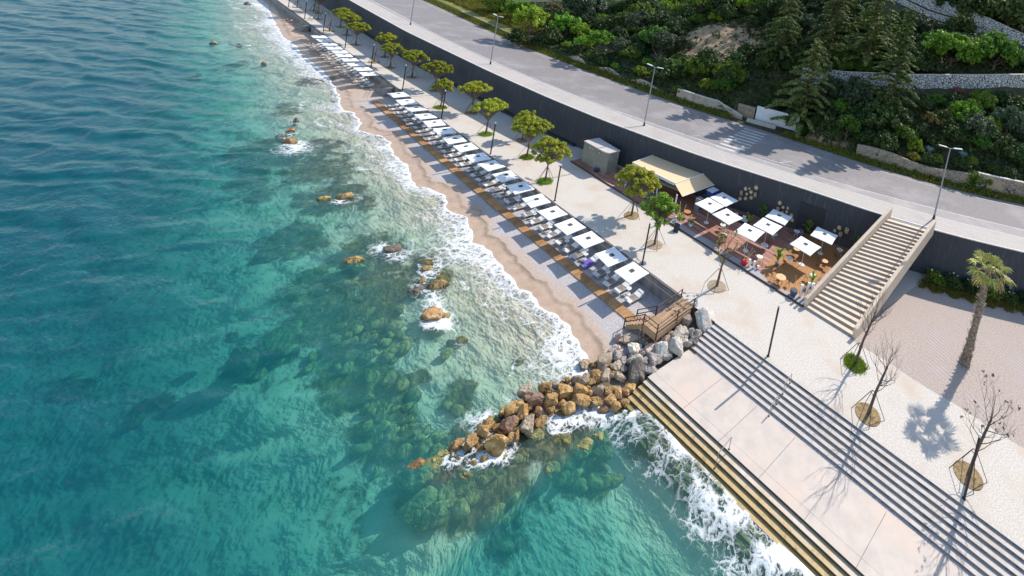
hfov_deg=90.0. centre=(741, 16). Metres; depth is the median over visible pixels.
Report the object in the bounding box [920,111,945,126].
pale shrub
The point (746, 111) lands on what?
gate pier wall
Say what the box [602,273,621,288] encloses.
sunbed
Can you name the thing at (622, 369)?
boulder
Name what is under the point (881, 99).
evergreen bush
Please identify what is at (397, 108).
sunbed
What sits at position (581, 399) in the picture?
boulder
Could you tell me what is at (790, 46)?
evergreen bush
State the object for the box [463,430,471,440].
boulder
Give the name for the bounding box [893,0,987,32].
lane wall
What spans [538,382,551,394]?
boulder
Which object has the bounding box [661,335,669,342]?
boulder
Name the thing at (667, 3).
leafy tree
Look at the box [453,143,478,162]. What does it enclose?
beach parasol
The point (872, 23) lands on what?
conifer
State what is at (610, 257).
beach parasol
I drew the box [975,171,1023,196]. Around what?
roadside rubble wall
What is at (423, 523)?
boulder
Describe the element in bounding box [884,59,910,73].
evergreen bush
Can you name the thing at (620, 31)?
evergreen bush
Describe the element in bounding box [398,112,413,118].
sunbed
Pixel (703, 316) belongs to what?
boulder
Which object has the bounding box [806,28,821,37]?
evergreen bush
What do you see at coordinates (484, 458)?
boulder
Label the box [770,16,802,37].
leafy tree
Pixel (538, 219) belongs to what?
sunbed
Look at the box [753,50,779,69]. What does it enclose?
evergreen bush
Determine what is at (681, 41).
olive tree
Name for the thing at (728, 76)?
evergreen bush
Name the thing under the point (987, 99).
leafy tree
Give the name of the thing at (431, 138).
sunbed
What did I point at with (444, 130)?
beach parasol
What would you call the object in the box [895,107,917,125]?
evergreen bush
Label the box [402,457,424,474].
boulder
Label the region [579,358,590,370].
boulder
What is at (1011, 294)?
oleander shrub
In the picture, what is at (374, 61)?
bare tree
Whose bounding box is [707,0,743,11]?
evergreen bush
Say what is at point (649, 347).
boulder
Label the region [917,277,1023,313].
weedy grass
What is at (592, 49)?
undergrowth
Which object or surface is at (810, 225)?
banana plant
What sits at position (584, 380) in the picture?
boulder
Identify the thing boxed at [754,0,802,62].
conifer
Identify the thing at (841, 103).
leafy tree
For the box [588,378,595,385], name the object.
boulder
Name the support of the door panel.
in the retaining wall at (943, 252)
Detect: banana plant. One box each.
[746,212,754,221]
[760,203,768,218]
[802,219,813,233]
[850,234,860,244]
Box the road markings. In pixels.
[676,128,788,165]
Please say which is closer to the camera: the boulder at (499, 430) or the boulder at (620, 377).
the boulder at (499, 430)
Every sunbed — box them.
[360,83,373,87]
[390,105,404,110]
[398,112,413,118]
[403,117,417,121]
[409,120,422,125]
[413,124,425,129]
[416,127,431,133]
[420,131,435,137]
[426,135,441,141]
[431,139,445,145]
[437,144,453,148]
[441,148,457,152]
[448,152,463,158]
[453,155,467,161]
[459,161,475,167]
[464,165,480,173]
[470,170,486,176]
[475,173,492,182]
[482,178,499,188]
[488,184,506,191]
[496,190,513,199]
[504,195,521,204]
[510,202,526,209]
[520,208,538,218]
[528,216,546,224]
[536,220,554,231]
[545,228,562,239]
[554,234,572,246]
[562,242,580,252]
[570,248,588,259]
[579,255,598,267]
[592,265,611,278]
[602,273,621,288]
[612,281,631,294]
[624,288,644,305]
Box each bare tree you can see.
[313,4,324,19]
[324,13,335,31]
[368,40,380,63]
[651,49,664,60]
[707,222,742,292]
[840,281,891,374]
[851,330,902,427]
[949,370,1020,493]
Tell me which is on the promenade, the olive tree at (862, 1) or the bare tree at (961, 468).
the bare tree at (961, 468)
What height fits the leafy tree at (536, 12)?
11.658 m
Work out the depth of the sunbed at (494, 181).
60.12 m
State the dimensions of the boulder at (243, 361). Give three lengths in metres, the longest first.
2.320 x 1.488 x 1.429 m
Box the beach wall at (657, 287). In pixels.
[268,0,695,312]
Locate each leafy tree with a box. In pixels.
[481,0,511,10]
[500,0,532,14]
[511,5,549,36]
[548,11,587,34]
[561,41,571,46]
[569,22,594,35]
[573,33,593,46]
[573,36,591,53]
[585,29,615,53]
[594,13,608,19]
[611,62,619,67]
[620,46,641,59]
[626,24,638,33]
[627,1,654,13]
[632,65,649,74]
[637,25,666,49]
[642,58,653,64]
[646,8,655,14]
[658,0,672,8]
[668,57,681,70]
[670,1,687,13]
[671,85,684,91]
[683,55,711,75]
[685,0,713,13]
[687,14,705,24]
[698,78,714,89]
[708,12,722,20]
[711,63,723,74]
[712,76,737,93]
[718,58,749,82]
[732,0,755,11]
[752,0,765,4]
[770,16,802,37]
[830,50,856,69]
[831,97,850,113]
[836,114,860,141]
[845,48,866,68]
[854,60,875,71]
[856,19,868,31]
[863,13,884,21]
[888,24,910,36]
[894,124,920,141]
[906,138,924,152]
[918,30,937,44]
[922,29,985,66]
[929,93,947,104]
[947,100,981,122]
[959,98,983,113]
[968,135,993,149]
[969,89,998,109]
[978,29,1023,69]
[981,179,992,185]
[986,115,1002,131]
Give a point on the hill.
(712, 41)
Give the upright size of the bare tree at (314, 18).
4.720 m
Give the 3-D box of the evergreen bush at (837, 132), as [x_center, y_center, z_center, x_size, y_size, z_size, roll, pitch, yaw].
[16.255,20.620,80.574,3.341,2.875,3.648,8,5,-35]
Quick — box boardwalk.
[372,101,635,320]
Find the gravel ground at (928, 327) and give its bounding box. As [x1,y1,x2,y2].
[847,278,1023,447]
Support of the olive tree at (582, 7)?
on the hill
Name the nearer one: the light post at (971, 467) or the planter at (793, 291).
the light post at (971, 467)
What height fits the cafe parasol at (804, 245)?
2.650 m
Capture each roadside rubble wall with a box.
[856,144,970,185]
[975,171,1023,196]
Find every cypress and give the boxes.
[759,0,768,25]
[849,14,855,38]
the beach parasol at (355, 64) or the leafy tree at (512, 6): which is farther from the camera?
the leafy tree at (512, 6)
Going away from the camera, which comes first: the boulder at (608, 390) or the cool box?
the boulder at (608, 390)
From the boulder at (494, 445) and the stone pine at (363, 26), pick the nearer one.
the boulder at (494, 445)
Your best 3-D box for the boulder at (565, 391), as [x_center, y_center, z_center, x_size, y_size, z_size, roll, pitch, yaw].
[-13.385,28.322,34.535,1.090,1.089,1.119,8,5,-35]
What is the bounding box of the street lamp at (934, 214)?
[932,144,962,218]
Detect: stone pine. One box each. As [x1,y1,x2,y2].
[312,0,326,13]
[330,7,354,27]
[335,11,362,35]
[343,21,370,45]
[375,32,398,57]
[380,43,405,68]
[402,49,429,78]
[420,60,455,91]
[431,78,454,109]
[456,81,492,114]
[470,97,512,136]
[510,115,554,159]
[513,110,537,142]
[530,135,574,184]
[614,163,663,219]
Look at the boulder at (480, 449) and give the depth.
29.65 m
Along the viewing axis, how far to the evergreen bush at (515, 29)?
115.66 m
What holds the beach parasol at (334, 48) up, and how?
on the beach
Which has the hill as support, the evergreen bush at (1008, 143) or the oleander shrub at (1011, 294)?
the evergreen bush at (1008, 143)
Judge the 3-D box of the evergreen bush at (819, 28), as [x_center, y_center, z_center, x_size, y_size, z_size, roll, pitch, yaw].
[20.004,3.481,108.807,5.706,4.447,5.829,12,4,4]
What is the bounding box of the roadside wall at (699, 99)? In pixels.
[676,88,742,119]
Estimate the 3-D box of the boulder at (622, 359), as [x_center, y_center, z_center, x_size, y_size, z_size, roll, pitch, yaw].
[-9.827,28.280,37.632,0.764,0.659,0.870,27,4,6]
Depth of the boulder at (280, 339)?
35.04 m
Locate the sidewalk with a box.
[352,0,1023,250]
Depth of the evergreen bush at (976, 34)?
102.43 m
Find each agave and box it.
[925,146,934,152]
[958,150,969,156]
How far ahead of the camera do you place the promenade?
43.61 m
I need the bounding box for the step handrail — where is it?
[713,437,731,469]
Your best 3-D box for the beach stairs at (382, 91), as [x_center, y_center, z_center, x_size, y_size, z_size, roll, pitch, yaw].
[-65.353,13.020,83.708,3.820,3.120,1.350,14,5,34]
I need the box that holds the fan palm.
[959,250,1016,367]
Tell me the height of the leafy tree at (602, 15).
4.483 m
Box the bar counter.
[649,180,679,196]
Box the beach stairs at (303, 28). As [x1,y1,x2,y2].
[296,21,308,31]
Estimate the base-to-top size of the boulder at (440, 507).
1.009 m
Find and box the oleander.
[952,86,965,92]
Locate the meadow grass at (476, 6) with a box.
[447,0,554,34]
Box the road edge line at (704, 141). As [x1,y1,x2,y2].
[385,7,1022,229]
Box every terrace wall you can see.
[801,68,1023,88]
[910,0,1023,45]
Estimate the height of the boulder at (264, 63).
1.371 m
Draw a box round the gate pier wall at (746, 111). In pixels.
[737,103,755,118]
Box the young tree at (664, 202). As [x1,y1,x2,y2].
[639,191,683,249]
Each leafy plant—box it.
[688,218,693,226]
[716,233,724,245]
[773,247,785,265]
[808,270,817,286]
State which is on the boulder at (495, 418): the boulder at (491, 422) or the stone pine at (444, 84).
the boulder at (491, 422)
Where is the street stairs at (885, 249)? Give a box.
[803,207,935,338]
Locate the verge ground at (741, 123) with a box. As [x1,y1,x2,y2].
[426,1,1020,203]
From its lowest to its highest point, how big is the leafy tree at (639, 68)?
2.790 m
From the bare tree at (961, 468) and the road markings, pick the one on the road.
the road markings
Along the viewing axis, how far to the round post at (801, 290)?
47.33 m
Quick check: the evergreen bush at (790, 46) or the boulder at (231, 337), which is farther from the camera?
the evergreen bush at (790, 46)
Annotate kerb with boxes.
[370,2,1023,237]
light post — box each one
[441,90,445,118]
[490,122,495,153]
[554,164,561,200]
[641,221,650,264]
[767,304,779,356]
[962,433,981,500]
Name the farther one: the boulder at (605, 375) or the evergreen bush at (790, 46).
the evergreen bush at (790, 46)
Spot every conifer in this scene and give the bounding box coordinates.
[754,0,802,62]
[764,38,840,137]
[795,0,856,73]
[825,0,867,31]
[832,0,899,72]
[864,9,922,110]
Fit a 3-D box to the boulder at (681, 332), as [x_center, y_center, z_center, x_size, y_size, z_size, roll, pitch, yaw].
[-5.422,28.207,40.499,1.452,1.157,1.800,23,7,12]
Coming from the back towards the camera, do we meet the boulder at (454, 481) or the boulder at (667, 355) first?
the boulder at (667, 355)
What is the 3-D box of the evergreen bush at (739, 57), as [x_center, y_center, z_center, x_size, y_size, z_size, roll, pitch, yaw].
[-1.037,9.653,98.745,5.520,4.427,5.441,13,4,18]
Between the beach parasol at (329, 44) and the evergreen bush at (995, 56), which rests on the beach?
the beach parasol at (329, 44)
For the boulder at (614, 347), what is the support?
on the beach
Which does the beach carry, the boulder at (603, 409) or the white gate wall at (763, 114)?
the boulder at (603, 409)
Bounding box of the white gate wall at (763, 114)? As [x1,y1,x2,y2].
[755,106,799,130]
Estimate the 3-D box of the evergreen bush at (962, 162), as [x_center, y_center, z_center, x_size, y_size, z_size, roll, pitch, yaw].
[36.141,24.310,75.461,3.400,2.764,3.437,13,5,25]
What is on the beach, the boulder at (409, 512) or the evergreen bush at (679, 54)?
the boulder at (409, 512)
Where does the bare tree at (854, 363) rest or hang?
on the promenade
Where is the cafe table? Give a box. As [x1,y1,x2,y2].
[776,273,785,285]
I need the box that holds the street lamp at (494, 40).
[490,14,501,63]
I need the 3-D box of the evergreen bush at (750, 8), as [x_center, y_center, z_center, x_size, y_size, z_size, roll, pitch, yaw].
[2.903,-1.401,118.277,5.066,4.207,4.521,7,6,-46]
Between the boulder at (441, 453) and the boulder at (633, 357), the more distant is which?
the boulder at (633, 357)
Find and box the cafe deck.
[570,158,849,306]
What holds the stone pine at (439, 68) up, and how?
on the promenade
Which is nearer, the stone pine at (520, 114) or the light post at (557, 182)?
the light post at (557, 182)
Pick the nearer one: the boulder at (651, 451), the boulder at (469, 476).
the boulder at (469, 476)
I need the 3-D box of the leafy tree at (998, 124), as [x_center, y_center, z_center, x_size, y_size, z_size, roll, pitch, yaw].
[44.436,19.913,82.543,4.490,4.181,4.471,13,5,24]
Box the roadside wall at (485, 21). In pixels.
[461,11,509,32]
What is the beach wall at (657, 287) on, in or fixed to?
on the beach
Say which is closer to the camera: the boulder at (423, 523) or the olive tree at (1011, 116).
the boulder at (423, 523)
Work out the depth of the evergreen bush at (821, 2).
120.28 m
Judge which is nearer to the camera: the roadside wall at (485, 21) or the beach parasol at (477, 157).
the beach parasol at (477, 157)
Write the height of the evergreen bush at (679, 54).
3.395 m
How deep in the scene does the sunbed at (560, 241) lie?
51.35 m
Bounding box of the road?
[372,0,1023,229]
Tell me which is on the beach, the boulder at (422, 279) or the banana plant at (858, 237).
the boulder at (422, 279)
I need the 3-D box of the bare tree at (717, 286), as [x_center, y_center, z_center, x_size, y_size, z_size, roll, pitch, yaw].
[-1.679,24.419,46.662,2.819,6.910,2.775,14,5,34]
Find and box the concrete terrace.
[612,322,1023,575]
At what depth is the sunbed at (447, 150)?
66.56 m
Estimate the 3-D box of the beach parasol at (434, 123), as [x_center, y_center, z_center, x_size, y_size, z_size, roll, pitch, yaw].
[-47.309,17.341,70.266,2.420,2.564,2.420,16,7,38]
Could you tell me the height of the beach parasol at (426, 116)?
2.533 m
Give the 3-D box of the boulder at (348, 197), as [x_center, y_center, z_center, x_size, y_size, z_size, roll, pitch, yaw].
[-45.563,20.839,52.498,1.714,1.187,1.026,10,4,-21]
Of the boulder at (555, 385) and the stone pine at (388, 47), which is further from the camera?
the stone pine at (388, 47)
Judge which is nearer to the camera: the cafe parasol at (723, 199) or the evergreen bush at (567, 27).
the cafe parasol at (723, 199)
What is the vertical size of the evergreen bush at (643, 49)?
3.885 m
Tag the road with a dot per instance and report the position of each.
(595, 88)
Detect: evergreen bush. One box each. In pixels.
[505,31,534,45]
[511,27,523,32]
[535,17,550,26]
[537,24,564,43]
[551,9,574,20]
[558,20,575,29]
[566,46,575,50]
[575,14,594,29]
[590,17,614,31]
[595,56,611,65]
[606,1,625,13]
[607,12,627,28]
[608,26,628,37]
[618,0,663,9]
[628,33,649,45]
[628,42,649,55]
[636,26,646,33]
[640,9,672,25]
[648,57,680,79]
[653,12,674,26]
[655,5,670,14]
[664,20,688,34]
[667,16,692,30]
[671,51,684,59]
[671,62,690,76]
[678,55,695,65]
[679,5,698,19]
[693,46,722,69]
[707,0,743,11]
[712,4,740,18]
[714,65,744,84]
[723,51,747,67]
[736,42,759,57]
[743,3,760,14]
[745,15,759,25]
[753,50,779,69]
[755,3,763,12]
[758,96,780,110]
[766,0,788,15]
[771,78,792,91]
[772,37,801,59]
[780,7,798,19]
[780,58,804,73]
[782,105,809,125]
[788,0,807,12]
[790,44,809,63]
[796,0,812,5]
[799,38,814,48]
[799,52,824,66]
[800,125,809,134]
[803,94,839,116]
[806,0,825,5]
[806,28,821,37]
[810,113,823,124]
[815,22,837,33]
[818,115,843,130]
[823,126,844,139]
[837,103,877,128]
[851,1,873,15]
[851,127,875,141]
[857,99,903,129]
[864,26,888,35]
[871,92,907,117]
[872,54,884,65]
[873,129,898,149]
[880,36,903,52]
[884,18,899,28]
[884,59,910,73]
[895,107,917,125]
[898,8,910,18]
[898,15,915,27]
[906,33,921,44]
[907,40,943,60]
[907,50,930,71]
[911,122,930,137]
[914,95,936,110]
[919,151,938,163]
[924,55,949,73]
[925,133,951,149]
[932,108,959,125]
[933,21,952,31]
[935,0,960,6]
[938,122,974,142]
[939,91,964,109]
[943,11,977,33]
[950,155,971,169]
[955,0,1000,19]
[965,57,990,66]
[967,31,984,38]
[979,130,1021,157]
[983,163,1001,175]
[985,0,1023,27]
[989,49,1023,65]
[991,89,1013,104]
[998,165,1023,180]
[999,95,1023,111]
[1001,143,1023,163]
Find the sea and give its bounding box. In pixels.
[0,0,814,575]
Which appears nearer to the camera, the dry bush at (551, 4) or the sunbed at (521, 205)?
the sunbed at (521, 205)
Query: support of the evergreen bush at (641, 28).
on the hill
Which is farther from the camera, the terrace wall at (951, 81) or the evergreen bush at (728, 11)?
the evergreen bush at (728, 11)
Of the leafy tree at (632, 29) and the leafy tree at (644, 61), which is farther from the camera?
the leafy tree at (632, 29)
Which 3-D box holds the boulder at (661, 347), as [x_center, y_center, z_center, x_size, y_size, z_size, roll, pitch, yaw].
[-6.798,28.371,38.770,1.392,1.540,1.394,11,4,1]
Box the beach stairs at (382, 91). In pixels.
[375,82,392,96]
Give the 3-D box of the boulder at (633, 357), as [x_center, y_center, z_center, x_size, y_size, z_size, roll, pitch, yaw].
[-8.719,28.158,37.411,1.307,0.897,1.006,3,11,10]
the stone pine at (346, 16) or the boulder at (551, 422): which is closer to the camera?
the boulder at (551, 422)
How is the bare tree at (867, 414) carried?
on the promenade
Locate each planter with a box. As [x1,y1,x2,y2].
[741,246,754,265]
[790,280,797,296]
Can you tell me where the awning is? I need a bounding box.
[625,155,713,217]
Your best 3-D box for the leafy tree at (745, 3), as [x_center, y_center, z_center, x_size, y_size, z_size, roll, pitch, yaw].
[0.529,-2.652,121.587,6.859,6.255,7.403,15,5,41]
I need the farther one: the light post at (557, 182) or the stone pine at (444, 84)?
the stone pine at (444, 84)
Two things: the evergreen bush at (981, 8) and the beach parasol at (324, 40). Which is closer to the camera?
the beach parasol at (324, 40)
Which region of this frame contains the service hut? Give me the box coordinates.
[581,138,619,173]
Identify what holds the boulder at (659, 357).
on the beach
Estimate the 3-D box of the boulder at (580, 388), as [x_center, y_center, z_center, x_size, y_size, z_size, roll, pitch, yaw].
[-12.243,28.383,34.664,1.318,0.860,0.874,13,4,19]
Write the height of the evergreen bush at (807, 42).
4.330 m
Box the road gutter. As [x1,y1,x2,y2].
[367,0,1023,236]
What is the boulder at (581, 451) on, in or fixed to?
on the reef rubble
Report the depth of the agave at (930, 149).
77.09 m
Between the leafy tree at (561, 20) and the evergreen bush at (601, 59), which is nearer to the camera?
the evergreen bush at (601, 59)
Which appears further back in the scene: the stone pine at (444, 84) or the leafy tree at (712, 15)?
the leafy tree at (712, 15)
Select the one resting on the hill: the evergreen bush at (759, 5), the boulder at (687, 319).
the evergreen bush at (759, 5)
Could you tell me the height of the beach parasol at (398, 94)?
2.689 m
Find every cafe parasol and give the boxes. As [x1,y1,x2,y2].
[695,198,723,223]
[710,192,737,206]
[712,208,742,234]
[734,223,764,252]
[753,217,781,242]
[765,209,791,235]
[790,236,820,266]
[810,227,837,254]
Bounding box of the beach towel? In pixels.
[579,258,594,269]
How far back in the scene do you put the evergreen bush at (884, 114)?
80.50 m
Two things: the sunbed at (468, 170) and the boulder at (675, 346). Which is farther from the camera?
the sunbed at (468, 170)
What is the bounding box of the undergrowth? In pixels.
[530,0,1023,193]
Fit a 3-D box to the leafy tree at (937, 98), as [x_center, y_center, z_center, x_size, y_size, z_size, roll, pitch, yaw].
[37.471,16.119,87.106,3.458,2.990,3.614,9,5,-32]
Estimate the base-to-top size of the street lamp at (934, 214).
9.747 m
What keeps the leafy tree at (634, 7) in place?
on the hill
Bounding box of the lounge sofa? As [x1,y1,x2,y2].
[733,211,748,223]
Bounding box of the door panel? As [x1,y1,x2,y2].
[795,201,825,233]
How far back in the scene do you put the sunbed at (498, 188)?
59.13 m
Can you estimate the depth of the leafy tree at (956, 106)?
82.67 m
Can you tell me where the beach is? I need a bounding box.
[122,0,972,575]
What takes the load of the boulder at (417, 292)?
on the beach
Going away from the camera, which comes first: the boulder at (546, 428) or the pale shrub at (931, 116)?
the boulder at (546, 428)
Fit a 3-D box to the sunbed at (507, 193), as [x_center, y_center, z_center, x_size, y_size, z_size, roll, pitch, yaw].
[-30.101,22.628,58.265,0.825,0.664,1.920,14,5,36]
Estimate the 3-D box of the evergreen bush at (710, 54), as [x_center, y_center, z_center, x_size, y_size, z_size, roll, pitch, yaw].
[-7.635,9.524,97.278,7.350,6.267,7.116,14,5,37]
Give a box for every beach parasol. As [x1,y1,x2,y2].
[311,35,326,44]
[316,39,333,49]
[321,43,338,53]
[326,47,342,54]
[331,50,349,58]
[335,54,352,63]
[341,58,359,68]
[346,62,365,66]
[353,67,372,79]
[359,72,378,84]
[387,92,409,107]
[396,99,417,114]
[404,106,426,121]
[414,113,436,128]
[423,119,445,136]
[433,127,455,145]
[442,135,466,153]
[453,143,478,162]
[465,152,490,172]
[477,160,505,182]
[492,170,519,193]
[506,181,534,204]
[522,193,550,218]
[537,206,567,232]
[554,218,585,247]
[572,231,603,260]
[595,247,627,278]
[614,261,648,295]
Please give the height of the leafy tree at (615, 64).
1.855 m
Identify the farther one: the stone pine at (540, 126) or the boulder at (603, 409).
the stone pine at (540, 126)
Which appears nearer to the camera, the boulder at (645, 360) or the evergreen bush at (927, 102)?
the boulder at (645, 360)
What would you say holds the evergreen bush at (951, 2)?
on the hill
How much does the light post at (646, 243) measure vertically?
4.720 m
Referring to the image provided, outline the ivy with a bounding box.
[965,170,984,189]
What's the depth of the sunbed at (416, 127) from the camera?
72.23 m
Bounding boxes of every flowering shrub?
[906,151,922,160]
[932,153,943,162]
[966,155,979,165]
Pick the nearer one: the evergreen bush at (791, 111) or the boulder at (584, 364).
the boulder at (584, 364)
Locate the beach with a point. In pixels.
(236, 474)
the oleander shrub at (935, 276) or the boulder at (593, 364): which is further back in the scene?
the oleander shrub at (935, 276)
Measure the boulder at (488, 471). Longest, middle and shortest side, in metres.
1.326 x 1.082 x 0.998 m
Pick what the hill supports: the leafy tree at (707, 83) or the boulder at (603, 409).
the leafy tree at (707, 83)
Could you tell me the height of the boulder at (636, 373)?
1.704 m
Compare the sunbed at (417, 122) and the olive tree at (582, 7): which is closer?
the sunbed at (417, 122)
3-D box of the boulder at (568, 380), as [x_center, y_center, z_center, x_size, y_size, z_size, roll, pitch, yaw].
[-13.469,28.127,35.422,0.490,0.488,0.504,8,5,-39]
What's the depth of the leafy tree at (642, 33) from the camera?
106.22 m
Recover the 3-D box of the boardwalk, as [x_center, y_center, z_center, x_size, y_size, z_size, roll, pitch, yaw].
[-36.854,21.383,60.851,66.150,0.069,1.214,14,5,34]
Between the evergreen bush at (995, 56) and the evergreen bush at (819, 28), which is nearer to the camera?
the evergreen bush at (995, 56)
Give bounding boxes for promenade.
[278,0,1023,548]
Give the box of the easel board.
[673,223,679,232]
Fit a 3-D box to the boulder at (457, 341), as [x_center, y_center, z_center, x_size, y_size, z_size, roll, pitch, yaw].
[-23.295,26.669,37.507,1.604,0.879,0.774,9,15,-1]
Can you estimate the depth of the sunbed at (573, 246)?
50.34 m
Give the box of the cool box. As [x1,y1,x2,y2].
[706,187,718,195]
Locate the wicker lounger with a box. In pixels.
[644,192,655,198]
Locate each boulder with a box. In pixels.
[209,41,217,46]
[224,332,238,342]
[225,346,259,377]
[261,61,266,67]
[261,325,298,356]
[275,134,286,142]
[281,138,297,149]
[285,127,294,136]
[293,117,298,125]
[316,196,330,207]
[334,192,353,203]
[339,255,365,268]
[353,263,365,272]
[384,244,401,258]
[394,454,434,493]
[397,486,437,525]
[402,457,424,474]
[406,285,424,299]
[415,510,432,532]
[419,276,424,285]
[420,305,445,324]
[422,265,432,273]
[426,279,449,292]
[426,443,442,457]
[427,458,445,475]
[427,504,437,523]
[428,312,451,338]
[429,500,449,528]
[431,448,449,461]
[436,480,457,507]
[439,347,452,359]
[440,436,450,445]
[446,335,467,346]
[447,441,456,460]
[447,452,460,466]
[451,438,463,450]
[451,459,462,467]
[451,479,459,489]
[452,467,462,478]
[454,424,470,439]
[456,482,472,495]
[457,466,473,483]
[457,471,474,488]
[462,433,478,450]
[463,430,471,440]
[466,450,474,458]
[468,460,477,466]
[472,466,481,477]
[474,440,480,452]
[475,412,488,426]
[475,446,483,453]
[475,468,496,489]
[476,424,488,437]
[480,455,487,461]
[480,462,489,470]
[481,468,495,474]
[482,418,495,429]
[484,434,508,456]
[486,415,500,423]
[493,423,499,434]
[496,428,506,435]
[497,450,510,464]
[499,406,505,415]
[499,415,518,433]
[504,400,524,417]
[507,432,514,441]
[510,442,517,450]
[510,448,520,458]
[510,454,528,464]
[513,429,518,441]
[514,357,524,366]
[517,382,530,398]
[517,403,528,419]
[519,414,534,437]
[522,392,544,407]
[523,428,543,446]
[528,403,533,410]
[534,406,541,414]
[534,415,547,429]
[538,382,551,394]
[542,392,558,409]
[542,425,548,432]
[544,406,554,413]
[544,461,560,478]
[545,418,556,428]
[552,382,558,389]
[554,408,566,418]
[555,433,570,451]
[557,398,565,407]
[558,383,572,400]
[561,401,575,414]
[564,377,571,383]
[570,437,593,458]
[571,375,590,385]
[571,393,591,406]
[572,382,588,394]
[574,449,582,459]
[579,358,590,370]
[587,390,593,396]
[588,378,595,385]
[590,361,596,367]
[590,369,600,382]
[591,396,602,406]
[592,428,610,445]
[593,385,604,396]
[595,445,612,460]
[596,405,608,413]
[597,352,612,370]
[601,368,610,381]
[604,386,613,395]
[604,393,615,404]
[608,344,622,353]
[610,360,621,370]
[610,400,621,411]
[611,410,623,418]
[613,349,622,360]
[614,333,621,343]
[614,387,621,400]
[615,371,626,382]
[618,333,641,344]
[618,356,625,364]
[619,364,626,373]
[621,398,629,407]
[622,384,628,393]
[623,389,628,396]
[625,380,636,393]
[627,353,642,363]
[627,357,645,386]
[628,342,641,354]
[639,337,647,346]
[639,348,646,356]
[643,356,647,364]
[644,343,655,353]
[644,363,656,374]
[645,437,657,458]
[646,350,662,364]
[648,355,657,366]
[655,341,668,361]
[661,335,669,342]
[663,350,671,360]
[668,336,682,356]
[671,324,689,343]
[682,314,692,326]
[683,340,692,347]
[688,328,694,336]
[689,334,698,344]
[694,329,701,336]
[695,306,713,332]
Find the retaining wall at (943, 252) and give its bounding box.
[314,0,1023,292]
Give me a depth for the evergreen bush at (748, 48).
100.36 m
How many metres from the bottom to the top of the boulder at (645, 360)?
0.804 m
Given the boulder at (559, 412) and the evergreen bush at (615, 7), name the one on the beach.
the boulder at (559, 412)
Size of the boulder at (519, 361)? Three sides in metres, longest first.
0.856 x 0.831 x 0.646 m
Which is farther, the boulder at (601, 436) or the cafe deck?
the cafe deck
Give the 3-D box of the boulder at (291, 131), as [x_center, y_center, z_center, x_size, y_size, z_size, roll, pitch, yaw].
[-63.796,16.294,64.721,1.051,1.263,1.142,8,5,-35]
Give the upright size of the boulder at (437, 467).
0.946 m
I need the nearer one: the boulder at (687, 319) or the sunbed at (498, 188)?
the boulder at (687, 319)
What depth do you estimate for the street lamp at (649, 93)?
71.89 m
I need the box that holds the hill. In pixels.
[429,0,1023,203]
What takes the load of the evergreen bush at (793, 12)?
on the hill
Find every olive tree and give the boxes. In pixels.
[562,0,606,15]
[570,0,610,16]
[608,35,632,55]
[620,12,647,27]
[633,9,651,25]
[647,28,677,52]
[673,35,693,51]
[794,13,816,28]
[805,1,820,10]
[818,74,843,98]
[837,76,873,106]
[858,0,876,5]
[903,12,934,34]
[958,110,996,137]
[988,105,1023,133]
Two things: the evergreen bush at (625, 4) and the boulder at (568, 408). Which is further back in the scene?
the evergreen bush at (625, 4)
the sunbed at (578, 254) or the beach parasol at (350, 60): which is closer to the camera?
the sunbed at (578, 254)
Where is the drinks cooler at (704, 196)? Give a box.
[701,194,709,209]
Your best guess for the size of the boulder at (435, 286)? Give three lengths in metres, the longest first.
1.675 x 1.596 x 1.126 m
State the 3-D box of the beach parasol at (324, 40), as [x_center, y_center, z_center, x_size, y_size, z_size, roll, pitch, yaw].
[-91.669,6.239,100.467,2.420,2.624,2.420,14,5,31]
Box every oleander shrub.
[925,268,946,285]
[943,272,964,291]
[961,277,980,295]
[986,284,1002,301]
[998,286,1018,305]
[1016,289,1023,306]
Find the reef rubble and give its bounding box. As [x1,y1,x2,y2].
[162,68,624,553]
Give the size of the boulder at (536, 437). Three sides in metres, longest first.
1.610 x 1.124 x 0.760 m
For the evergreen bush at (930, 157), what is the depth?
75.24 m
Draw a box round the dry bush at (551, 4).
[545,1,562,10]
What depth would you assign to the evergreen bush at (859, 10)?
113.75 m
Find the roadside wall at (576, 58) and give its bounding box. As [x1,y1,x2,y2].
[570,56,672,94]
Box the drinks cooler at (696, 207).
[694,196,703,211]
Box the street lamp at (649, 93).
[643,63,663,125]
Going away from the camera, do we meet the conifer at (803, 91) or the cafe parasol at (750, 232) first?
the cafe parasol at (750, 232)
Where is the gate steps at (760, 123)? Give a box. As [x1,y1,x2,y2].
[746,118,775,128]
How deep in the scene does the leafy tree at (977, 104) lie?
84.05 m
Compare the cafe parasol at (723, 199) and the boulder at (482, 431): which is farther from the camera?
the cafe parasol at (723, 199)
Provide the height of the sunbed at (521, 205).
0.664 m
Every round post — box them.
[799,284,803,297]
[804,282,810,298]
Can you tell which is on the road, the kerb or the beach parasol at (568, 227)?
the kerb
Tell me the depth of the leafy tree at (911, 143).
77.52 m
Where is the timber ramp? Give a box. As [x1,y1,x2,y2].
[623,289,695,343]

